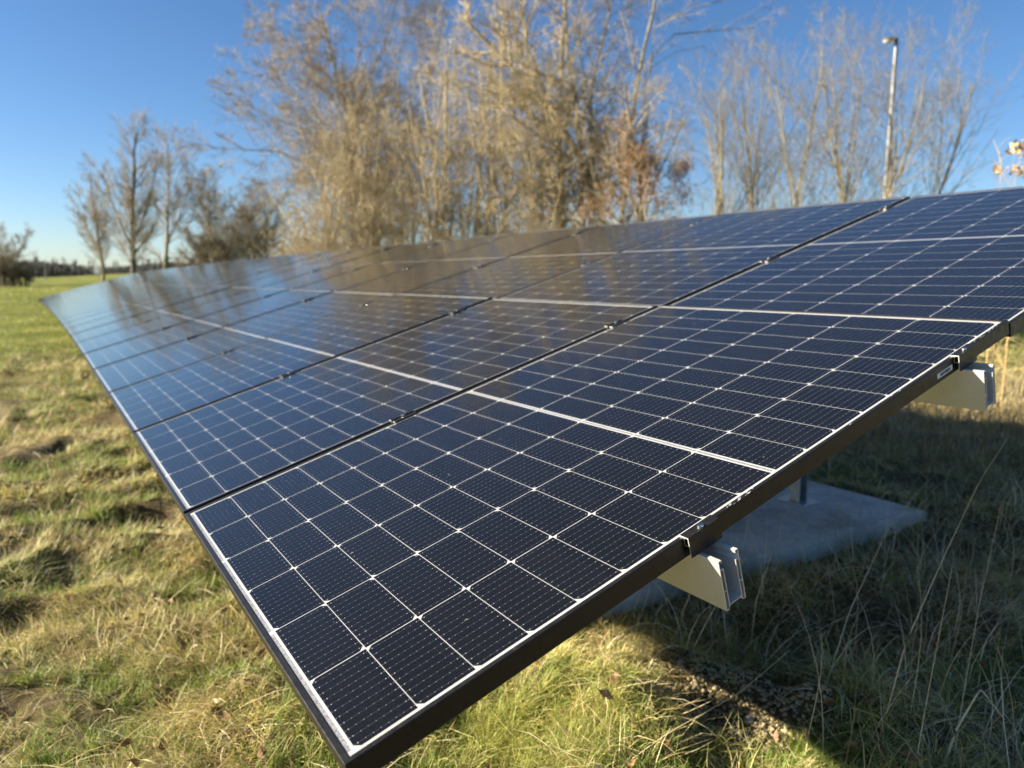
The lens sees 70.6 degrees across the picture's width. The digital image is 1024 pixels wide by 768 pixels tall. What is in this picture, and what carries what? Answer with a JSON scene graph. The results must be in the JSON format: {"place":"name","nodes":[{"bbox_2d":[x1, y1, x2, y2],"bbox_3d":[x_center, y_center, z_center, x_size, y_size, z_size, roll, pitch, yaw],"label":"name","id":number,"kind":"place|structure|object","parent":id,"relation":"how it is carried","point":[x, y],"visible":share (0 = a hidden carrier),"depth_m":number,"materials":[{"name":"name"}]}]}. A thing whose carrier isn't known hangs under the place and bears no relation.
{"place":"outdoors","nodes":[
{"label":"outdoors","id":0,"kind":"place"},
{"bbox_2d":[0,287,79,358],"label":"mown grass","id":1,"kind":"structure","parent":0,"point":[52,316],"depth_m":21.19,"materials":[{"name":"plant"}]},
{"bbox_2d":[0,273,1023,767],"bbox_3d":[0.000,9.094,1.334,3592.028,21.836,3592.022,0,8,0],"label":"ground","id":2,"kind":"structure","parent":0,"point":[154,509],"depth_m":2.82,"materials":[{"name":"plant"}]},
{"bbox_2d":[0,243,31,286],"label":"bush","id":3,"kind":"object","parent":2,"relation":"on","point":[2,275],"visible":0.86,"depth_m":52.81,"materials":[{"name":"green plant"}]},
{"bbox_2d":[0,221,35,275],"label":"bare tree","id":4,"kind":"object","parent":2,"relation":"on","point":[17,236],"visible":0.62,"depth_m":53.71,"materials":[{"name":"brown plant"}]},
{"bbox_2d":[0,245,50,286],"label":"bush","id":5,"kind":"object","parent":2,"relation":"on","point":[26,275],"visible":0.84,"depth_m":53.30,"materials":[{"name":"green plant"}]},
{"bbox_2d":[61,167,116,281],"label":"bare tree","id":6,"kind":"object","parent":2,"relation":"on","point":[100,241],"visible":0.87,"depth_m":50.88,"materials":[{"name":"brown plant"}]},
{"bbox_2d":[94,267,99,278],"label":"field sign","id":7,"kind":"object","parent":2,"relation":"on","point":[97,270],"visible":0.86,"depth_m":69.08,"materials":[{"name":"silver metal"}]},
{"bbox_2d":[7,255,196,277],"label":"distant wood","id":8,"kind":"object","parent":2,"relation":"on","point":[56,269],"visible":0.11,"depth_m":192.00,"materials":[{"name":"plant"}]},
{"bbox_2d":[76,102,181,273],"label":"bare tree","id":9,"kind":"object","parent":2,"relation":"on","point":[133,227],"visible":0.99,"depth_m":46.49,"materials":[{"name":"brown plant"}]},
{"bbox_2d":[138,112,210,268],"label":"bare tree","id":10,"kind":"object","parent":2,"relation":"on","point":[167,204],"visible":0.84,"depth_m":48.36,"materials":[{"name":"brown plant"}]},
{"bbox_2d":[165,220,225,267],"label":"bush","id":11,"kind":"object","parent":2,"relation":"on","point":[191,260],"visible":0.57,"depth_m":37.03,"materials":[{"name":"brown plant"}]},
{"bbox_2d":[186,164,237,256],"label":"bare tree","id":12,"kind":"object","parent":2,"relation":"on","point":[204,180],"visible":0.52,"depth_m":49.01,"materials":[{"name":"brown plant"}]},
{"bbox_2d":[178,170,276,264],"bbox_3d":[-14.846,-7.840,37.396,5.846,6.562,4.040,8,11,43],"label":"bush","id":13,"kind":"object","parent":2,"relation":"on","point":[218,233],"visible":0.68,"depth_m":37.11,"materials":[{"name":"brown plant"}]},
{"bbox_2d":[202,168,296,262],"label":"bush","id":14,"kind":"object","parent":2,"relation":"on","point":[240,235],"visible":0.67,"depth_m":36.20,"materials":[{"name":"brown plant"}]},
{"bbox_2d":[246,139,363,258],"bbox_3d":[-5.654,-4.347,20.736,3.481,5.365,3.520,0,8,0],"label":"shrub","id":15,"kind":"object","parent":2,"relation":"on","point":[291,231],"visible":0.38,"depth_m":20.29,"materials":[{"name":"brown plant"}]},
{"bbox_2d":[159,0,483,250],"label":"bare tree","id":16,"kind":"object","parent":2,"relation":"on","point":[316,71],"visible":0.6,"depth_m":20.52,"materials":[{"name":"brown plant"}]},
{"bbox_2d":[262,80,410,255],"bbox_3d":[-4.922,-4.848,19.577,4.214,6.636,3.586,6,10,34],"label":"shrub","id":17,"kind":"object","parent":2,"relation":"on","point":[329,240],"visible":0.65,"depth_m":19.04,"materials":[{"name":"plant"}]},
{"bbox_2d":[307,58,435,249],"bbox_3d":[-3.615,-5.152,19.129,3.329,7.358,4.491,0,8,0],"label":"tree","id":18,"kind":"object","parent":2,"relation":"on","point":[373,236],"visible":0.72,"depth_m":18.47,"materials":[{"name":"plant"}]},
{"bbox_2d":[323,19,478,248],"bbox_3d":[-3.229,-6.030,20.755,4.963,8.668,5.374,1,8,9],"label":"tree","id":19,"kind":"object","parent":2,"relation":"on","point":[399,133],"visible":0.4,"depth_m":19.99,"materials":[{"name":"plant"}]},
{"bbox_2d":[335,3,516,245],"bbox_3d":[-1.835,-5.313,18.503,5.433,7.891,4.103,7,11,38],"label":"tree","id":20,"kind":"object","parent":2,"relation":"on","point":[437,197],"visible":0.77,"depth_m":18.05,"materials":[{"name":"plant"}]},
{"bbox_2d":[384,1,577,244],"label":"tree","id":21,"kind":"object","parent":2,"relation":"on","point":[476,211],"visible":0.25,"depth_m":19.36,"materials":[{"name":"plant"}]},
{"bbox_2d":[390,0,587,240],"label":"tree","id":22,"kind":"object","parent":2,"relation":"on","point":[485,133],"visible":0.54,"depth_m":17.64,"materials":[{"name":"plant"}]},
{"bbox_2d":[1,468,1023,767],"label":"leaf litter","id":23,"kind":"object","parent":2,"relation":"on","point":[603,694],"visible":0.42,"depth_m":2.23,"materials":[{"name":"plant"}]},
{"bbox_2d":[482,64,593,233],"bbox_3d":[0.791,-4.444,17.666,3.022,6.924,4.524,0,8,0],"label":"tree","id":24,"kind":"object","parent":2,"relation":"on","point":[537,208],"visible":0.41,"depth_m":17.04,"materials":[{"name":"plant"}]},
{"bbox_2d":[423,0,686,241],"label":"bare tree","id":25,"kind":"object","parent":2,"relation":"on","point":[550,114],"visible":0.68,"depth_m":16.88,"materials":[{"name":"brown plant"}]},
{"bbox_2d":[518,0,616,229],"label":"bare tree","id":26,"kind":"object","parent":2,"relation":"on","point":[582,30],"visible":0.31,"depth_m":18.00,"materials":[{"name":"brown plant"}]},
{"bbox_2d":[508,0,659,231],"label":"bare tree","id":27,"kind":"object","parent":2,"relation":"on","point":[609,7],"visible":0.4,"depth_m":17.56,"materials":[{"name":"brown plant"}]},
{"bbox_2d":[535,61,733,229],"bbox_3d":[3.100,-3.746,15.517,4.118,5.661,4.186,5,10,29],"label":"tree","id":28,"kind":"object","parent":2,"relation":"on","point":[637,163],"visible":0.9,"depth_m":15.15,"materials":[{"name":"brown plant"}]},
{"bbox_2d":[573,0,791,224],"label":"bare tree","id":29,"kind":"object","parent":2,"relation":"on","point":[640,63],"visible":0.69,"depth_m":16.03,"materials":[{"name":"brown plant"}]},
{"bbox_2d":[681,593,690,643],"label":"dry grass stalk","id":30,"kind":"object","parent":2,"relation":"on","point":[681,615],"visible":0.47,"depth_m":2.59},
{"bbox_2d":[622,650,789,765],"bbox_3d":[0.511,0.840,1.849,0.557,0.198,0.017,-4,9,-26],"label":"dry grass stalk","id":31,"kind":"object","parent":2,"relation":"on","point":[700,714],"visible":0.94,"depth_m":1.82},
{"bbox_2d":[657,24,787,217],"bbox_3d":[3.992,-3.720,14.032,2.311,6.074,2.519,-7,11,-41],"label":"willow shrub","id":32,"kind":"object","parent":2,"relation":"on","point":[719,207],"visible":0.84,"depth_m":13.85,"materials":[{"name":"plant"}]},
{"bbox_2d":[524,630,954,767],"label":"soil clods","id":33,"kind":"object","parent":2,"relation":"on","point":[749,732],"visible":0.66,"depth_m":2.15,"materials":[{"name":"soil"}]},
{"bbox_2d":[743,716,753,724],"bbox_3d":[0.691,0.984,2.115,0.032,0.025,0.027,3,9,18],"label":"stone","id":34,"kind":"object","parent":2,"relation":"on","point":[748,720],"visible":1,"depth_m":2.11,"materials":[{"name":"beige"}]},
{"bbox_2d":[595,480,926,620],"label":"concrete slab","id":35,"kind":"structure","parent":2,"relation":"on","point":[774,510],"depth_m":3.52,"materials":[{"name":"concrete"}]},
{"bbox_2d":[750,526,782,649],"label":"dry grass stalk","id":36,"kind":"object","parent":2,"relation":"on","point":[759,590],"visible":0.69,"depth_m":2.61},
{"bbox_2d":[686,12,869,216],"bbox_3d":[4.927,-3.990,14.102,2.983,6.666,3.435,0,8,0],"label":"willow shrub","id":37,"kind":"object","parent":2,"relation":"on","point":[755,154],"visible":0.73,"depth_m":14.00,"materials":[{"name":"plant"}]},
{"bbox_2d":[565,349,1023,767],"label":"dry grass stems","id":38,"kind":"object","parent":2,"relation":"on","point":[948,445],"visible":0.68,"depth_m":3.00,"materials":[{"name":"plant"}]},
{"bbox_2d":[724,0,880,209],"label":"willow shrub","id":39,"kind":"object","parent":2,"relation":"on","point":[805,154],"visible":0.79,"depth_m":13.20,"materials":[{"name":"plant"}]},
{"bbox_2d":[760,0,944,206],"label":"willow shrub","id":40,"kind":"object","parent":2,"relation":"on","point":[838,168],"visible":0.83,"depth_m":12.73,"materials":[{"name":"plant"}]},
{"bbox_2d":[828,492,917,675],"bbox_3d":[1.179,0.660,2.372,0.507,0.543,0.021,-6,10,-36],"label":"dry grass stalk","id":41,"kind":"object","parent":2,"relation":"on","point":[860,588],"visible":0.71,"depth_m":2.34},
{"bbox_2d":[882,36,898,197],"bbox_3d":[12.388,-6.883,24.257,0.560,9.023,0.300,0,8,0],"label":"street lamp","id":42,"kind":"object","parent":2,"relation":"on","point":[889,41],"visible":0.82,"depth_m":23.78,"materials":[{"name":"silver metal"}]},
{"bbox_2d":[809,0,983,202],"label":"willow shrub","id":43,"kind":"object","parent":2,"relation":"on","point":[889,189],"visible":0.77,"depth_m":12.19,"materials":[{"name":"plant"}]},
{"bbox_2d":[916,565,952,760],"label":"dry grass stalk","id":44,"kind":"object","parent":2,"relation":"on","point":[932,671],"visible":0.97,"depth_m":1.85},
{"bbox_2d":[865,1,1023,198],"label":"willow shrub","id":45,"kind":"object","parent":2,"relation":"on","point":[957,140],"visible":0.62,"depth_m":12.75,"materials":[{"name":"plant"}]},
{"bbox_2d":[885,439,1006,716],"bbox_3d":[1.228,0.553,2.043,0.489,0.761,0.008,-5,10,-29],"label":"dry grass stalk","id":46,"kind":"object","parent":2,"relation":"on","point":[928,592],"visible":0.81,"depth_m":2.00,"materials":[{"name":"plant"}]},
{"bbox_2d":[941,689,1004,767],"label":"broken grass blade","id":47,"kind":"object","parent":2,"relation":"on","point":[960,723],"visible":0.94,"depth_m":1.84,"materials":[{"name":"plant"}]},
{"bbox_2d":[952,506,1000,767],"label":"dry grass stalk","id":48,"kind":"object","parent":2,"relation":"on","point":[971,646],"visible":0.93,"depth_m":1.97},
{"bbox_2d":[956,137,1023,428],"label":"beech sapling","id":49,"kind":"object","parent":2,"relation":"on","point":[1018,150],"visible":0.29,"depth_m":6.11,"materials":[{"name":"orange plant"}]},
{"bbox_2d":[0,0,1023,269],"label":"sky","id":50,"kind":"structure","parent":0,"point":[66,66],"materials":[{"name":"blue"}]},
{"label":"concrete slab","id":51,"kind":"object","parent":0,"visible":0},
{"bbox_2d":[99,205,995,610],"bbox_3d":[-7.197,-1.675,14.754,3.160,1.647,31.266,-6,10,-33],"label":"mounting rack","id":52,"kind":"object","parent":51,"relation":"on","point":[707,569],"visible":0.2,"depth_m":1.26,"materials":[{"name":"metal"}]},
{"bbox_2d":[38,285,88,300],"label":"solar panel","id":53,"kind":"object","parent":52,"relation":"attached to","point":[63,292],"visible":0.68,"depth_m":26.73,"materials":[{"name":"glass"}]},
{"bbox_2d":[38,285,91,299],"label":"solar panel","id":54,"kind":"object","parent":52,"relation":"attached to","point":[65,292],"visible":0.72,"depth_m":25.73,"materials":[{"name":"glass"}]},
{"bbox_2d":[39,285,93,300],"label":"solar panel","id":55,"kind":"object","parent":52,"relation":"attached to","point":[64,293],"visible":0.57,"depth_m":24.81,"materials":[{"name":"glass"}]},
{"bbox_2d":[40,285,96,301],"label":"solar panel","id":56,"kind":"object","parent":52,"relation":"attached to","point":[68,292],"visible":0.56,"depth_m":23.81,"materials":[{"name":"laminate"}]},
{"bbox_2d":[41,285,99,302],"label":"solar panel","id":57,"kind":"object","parent":52,"relation":"attached to","point":[69,293],"visible":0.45,"depth_m":22.89,"materials":[{"name":"glass"}]},
{"bbox_2d":[41,285,101,303],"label":"solar panel","id":58,"kind":"object","parent":52,"relation":"attached to","point":[69,294],"visible":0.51,"depth_m":21.91,"materials":[{"name":"glass"}]},
{"bbox_2d":[42,285,106,302],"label":"solar panel","id":59,"kind":"object","parent":52,"relation":"attached to","point":[75,293],"visible":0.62,"depth_m":20.87,"materials":[{"name":"laminate"}]},
{"bbox_2d":[43,285,109,304],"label":"solar panel","id":60,"kind":"object","parent":52,"relation":"attached to","point":[75,294],"visible":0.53,"depth_m":20.05,"materials":[{"name":"laminate"}]},
{"bbox_2d":[44,284,113,305],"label":"solar panel","id":61,"kind":"object","parent":52,"relation":"attached to","point":[77,294],"visible":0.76,"depth_m":19.03,"materials":[{"name":"laminate"}]},
{"bbox_2d":[46,284,119,306],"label":"solar panel","id":62,"kind":"object","parent":52,"relation":"attached to","point":[83,294],"visible":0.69,"depth_m":18.04,"materials":[{"name":"glass"}]},
{"bbox_2d":[47,285,124,308],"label":"solar panel","id":63,"kind":"object","parent":52,"relation":"attached to","point":[84,296],"visible":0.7,"depth_m":17.09,"materials":[{"name":"laminate"}]},
{"bbox_2d":[48,284,130,309],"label":"solar panel","id":64,"kind":"object","parent":52,"relation":"attached to","point":[88,296],"visible":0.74,"depth_m":16.15,"materials":[{"name":"laminate"}]},
{"bbox_2d":[49,284,137,311],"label":"solar panel","id":65,"kind":"object","parent":52,"relation":"attached to","point":[66,304],"visible":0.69,"depth_m":15.18,"materials":[{"name":"glass"}]},
{"bbox_2d":[51,284,145,312],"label":"solar panel","id":66,"kind":"object","parent":52,"relation":"attached to","point":[95,298],"visible":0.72,"depth_m":14.21,"materials":[{"name":"glass"}]},
{"bbox_2d":[53,285,153,315],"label":"solar panel","id":67,"kind":"object","parent":52,"relation":"attached to","point":[94,301],"visible":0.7,"depth_m":13.27,"materials":[{"name":"glass"}]},
{"bbox_2d":[55,284,165,318],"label":"solar panel","id":68,"kind":"object","parent":52,"relation":"attached to","point":[107,300],"visible":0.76,"depth_m":12.28,"materials":[{"name":"glass"}]},
{"bbox_2d":[94,272,139,284],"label":"solar panel","id":69,"kind":"object","parent":52,"relation":"attached to","point":[117,278],"visible":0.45,"depth_m":26.54,"materials":[{"name":"glass"}]},
{"bbox_2d":[57,285,177,321],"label":"solar panel","id":70,"kind":"object","parent":52,"relation":"attached to","point":[112,302],"visible":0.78,"depth_m":11.33,"materials":[{"name":"glass"}]},
{"bbox_2d":[96,271,145,284],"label":"solar panel","id":71,"kind":"object","parent":52,"relation":"attached to","point":[120,278],"visible":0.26,"depth_m":25.66,"materials":[{"name":"glass"}]},
{"bbox_2d":[99,271,148,284],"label":"solar panel","id":72,"kind":"object","parent":52,"relation":"attached to","point":[124,277],"visible":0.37,"depth_m":24.67,"materials":[{"name":"glass"}]},
{"bbox_2d":[60,285,190,325],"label":"solar panel","id":73,"kind":"object","parent":52,"relation":"attached to","point":[116,305],"visible":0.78,"depth_m":10.36,"materials":[{"name":"glass"}]},
{"bbox_2d":[101,270,154,284],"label":"solar panel","id":74,"kind":"object","parent":52,"relation":"attached to","point":[127,277],"visible":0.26,"depth_m":23.76,"materials":[{"name":"glass"}]},
{"bbox_2d":[104,269,161,284],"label":"solar panel","id":75,"kind":"object","parent":52,"relation":"attached to","point":[132,277],"visible":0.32,"depth_m":22.75,"materials":[{"name":"glass"}]},
{"bbox_2d":[63,285,207,330],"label":"solar panel","id":76,"kind":"object","parent":52,"relation":"attached to","point":[126,307],"visible":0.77,"depth_m":9.40,"materials":[{"name":"glass"}]},
{"bbox_2d":[108,269,164,284],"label":"solar panel","id":77,"kind":"object","parent":52,"relation":"attached to","point":[135,277],"visible":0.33,"depth_m":21.80,"materials":[{"name":"glass"}]},
{"bbox_2d":[111,268,172,284],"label":"solar panel","id":78,"kind":"object","parent":52,"relation":"attached to","point":[141,276],"visible":0.38,"depth_m":20.83,"materials":[{"name":"glass"}]},
{"bbox_2d":[115,267,180,284],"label":"solar panel","id":79,"kind":"object","parent":52,"relation":"attached to","point":[149,275],"visible":0.54,"depth_m":19.85,"materials":[{"name":"glass"}]},
{"bbox_2d":[66,286,230,337],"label":"solar panel","id":80,"kind":"object","parent":52,"relation":"attached to","point":[138,310],"visible":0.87,"depth_m":8.40,"materials":[{"name":"glass"}]},
{"bbox_2d":[120,266,189,284],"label":"solar panel","id":81,"kind":"object","parent":52,"relation":"attached to","point":[154,275],"visible":0.47,"depth_m":18.85,"materials":[{"name":"glass"}]},
{"bbox_2d":[125,265,197,284],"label":"solar panel","id":82,"kind":"object","parent":52,"relation":"attached to","point":[160,275],"visible":0.53,"depth_m":17.95,"materials":[{"name":"glass"}]},
{"bbox_2d":[71,287,252,345],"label":"solar panel","id":83,"kind":"object","parent":52,"relation":"attached to","point":[136,319],"visible":0.74,"depth_m":7.47,"materials":[{"name":"glass"}]},
{"bbox_2d":[130,264,207,284],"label":"solar panel","id":84,"kind":"object","parent":52,"relation":"attached to","point":[169,274],"visible":0.56,"depth_m":16.95,"materials":[{"name":"glass"}]},
{"bbox_2d":[137,263,216,284],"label":"solar panel","id":85,"kind":"object","parent":52,"relation":"attached to","point":[175,274],"visible":0.3,"depth_m":16.06,"materials":[{"name":"glass"}]},
{"bbox_2d":[76,287,288,354],"bbox_3d":[-2.985,-0.598,6.543,1.708,0.037,1.134,-24,20,-28],"label":"solar panel","id":86,"kind":"object","parent":52,"relation":"attached to","point":[142,328],"visible":0.84,"depth_m":6.48,"materials":[{"name":"glass"}]},
{"bbox_2d":[143,261,232,284],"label":"solar panel","id":87,"kind":"object","parent":52,"relation":"attached to","point":[189,272],"visible":0.54,"depth_m":15.00,"materials":[{"name":"laminate"}]},
{"bbox_2d":[151,260,244,284],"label":"solar panel","id":88,"kind":"object","parent":52,"relation":"attached to","point":[191,274],"visible":0.49,"depth_m":14.10,"materials":[{"name":"glass"}]},
{"bbox_2d":[83,289,333,371],"bbox_3d":[-2.353,-0.457,5.588,1.709,0.037,1.134,-24,19,-28],"label":"solar panel","id":89,"kind":"object","parent":52,"relation":"attached to","point":[110,354],"visible":0.87,"depth_m":5.51,"materials":[{"name":"laminate"}]},
{"bbox_2d":[161,257,265,284],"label":"solar panel","id":90,"kind":"object","parent":52,"relation":"attached to","point":[210,271],"visible":0.44,"depth_m":13.11,"materials":[{"name":"laminate"}]},
{"bbox_2d":[171,256,279,284],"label":"solar panel","id":91,"kind":"object","parent":52,"relation":"attached to","point":[221,271],"visible":0.43,"depth_m":12.19,"materials":[{"name":"laminate"}]},
{"bbox_2d":[93,291,392,397],"bbox_3d":[-1.721,-0.315,4.632,1.709,0.037,1.134,-24,20,-29],"label":"solar panel","id":92,"kind":"object","parent":52,"relation":"attached to","point":[114,376],"visible":0.78,"depth_m":4.55,"materials":[{"name":"laminate"}]},
{"bbox_2d":[184,253,304,285],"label":"solar panel","id":93,"kind":"object","parent":52,"relation":"attached to","point":[236,271],"visible":0.47,"depth_m":11.19,"materials":[{"name":"glass"}]},
{"bbox_2d":[198,251,329,285],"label":"solar panel","id":94,"kind":"object","parent":52,"relation":"attached to","point":[259,269],"visible":0.49,"depth_m":10.21,"materials":[{"name":"laminate"}]},
{"bbox_2d":[215,248,360,286],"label":"solar panel","id":95,"kind":"object","parent":52,"relation":"attached to","point":[273,271],"visible":0.49,"depth_m":9.27,"materials":[{"name":"glass"}]},
{"bbox_2d":[108,293,492,437],"bbox_3d":[-1.090,-0.178,3.675,1.709,0.037,1.134,-24,20,-28],"label":"solar panel","id":96,"kind":"object","parent":52,"relation":"attached to","point":[165,396],"visible":0.87,"depth_m":3.55,"materials":[{"name":"glass"}]},
{"bbox_2d":[234,244,401,287],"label":"solar panel","id":97,"kind":"object","parent":52,"relation":"attached to","point":[306,269],"visible":0.61,"depth_m":8.28,"materials":[{"name":"glass"}]},
{"bbox_2d":[260,240,447,288],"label":"solar panel","id":98,"kind":"object","parent":52,"relation":"attached to","point":[333,270],"visible":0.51,"depth_m":7.33,"materials":[{"name":"glass"}]},
{"bbox_2d":[133,298,657,523],"bbox_3d":[-0.457,-0.035,2.720,1.709,0.037,1.134,-24,20,-29],"label":"solar panel","id":99,"kind":"object","parent":52,"relation":"attached to","point":[205,455],"visible":0.95,"depth_m":2.55,"materials":[{"name":"glass"}]},
{"bbox_2d":[295,233,513,290],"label":"solar panel","id":100,"kind":"object","parent":52,"relation":"attached to","point":[380,269],"visible":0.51,"depth_m":6.36,"materials":[{"name":"glass"}]},
{"bbox_2d":[340,225,598,293],"bbox_3d":[-0.342,-0.927,5.454,1.709,0.036,1.134,-24,20,-28],"label":"solar panel","id":101,"kind":"object","parent":52,"relation":"attached to","point":[435,270],"visible":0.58,"depth_m":5.38,"materials":[{"name":"glass"}]},
{"bbox_2d":[406,214,719,298],"bbox_3d":[0.290,-0.786,4.498,1.708,0.035,1.134,-24,20,-28],"label":"solar panel","id":102,"kind":"object","parent":52,"relation":"attached to","point":[512,274],"visible":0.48,"depth_m":4.42,"materials":[{"name":"glass"}]},
{"bbox_2d":[185,305,1008,767],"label":"solar panel","id":103,"kind":"object","parent":52,"relation":"attached to","point":[401,587],"visible":1,"depth_m":1.46,"materials":[{"name":"glass"}]},
{"bbox_2d":[500,196,909,305],"bbox_3d":[0.921,-0.647,3.542,1.708,0.035,1.134,-24,20,-28],"label":"solar panel","id":104,"kind":"object","parent":52,"relation":"attached to","point":[672,267],"visible":0.92,"depth_m":3.42,"materials":[{"name":"glass"}]},
{"bbox_2d":[669,186,1023,336],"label":"solar panel","id":105,"kind":"object","parent":52,"relation":"attached to","point":[956,255],"visible":0.88,"depth_m":2.46,"materials":[{"name":"glass"}]}
]}

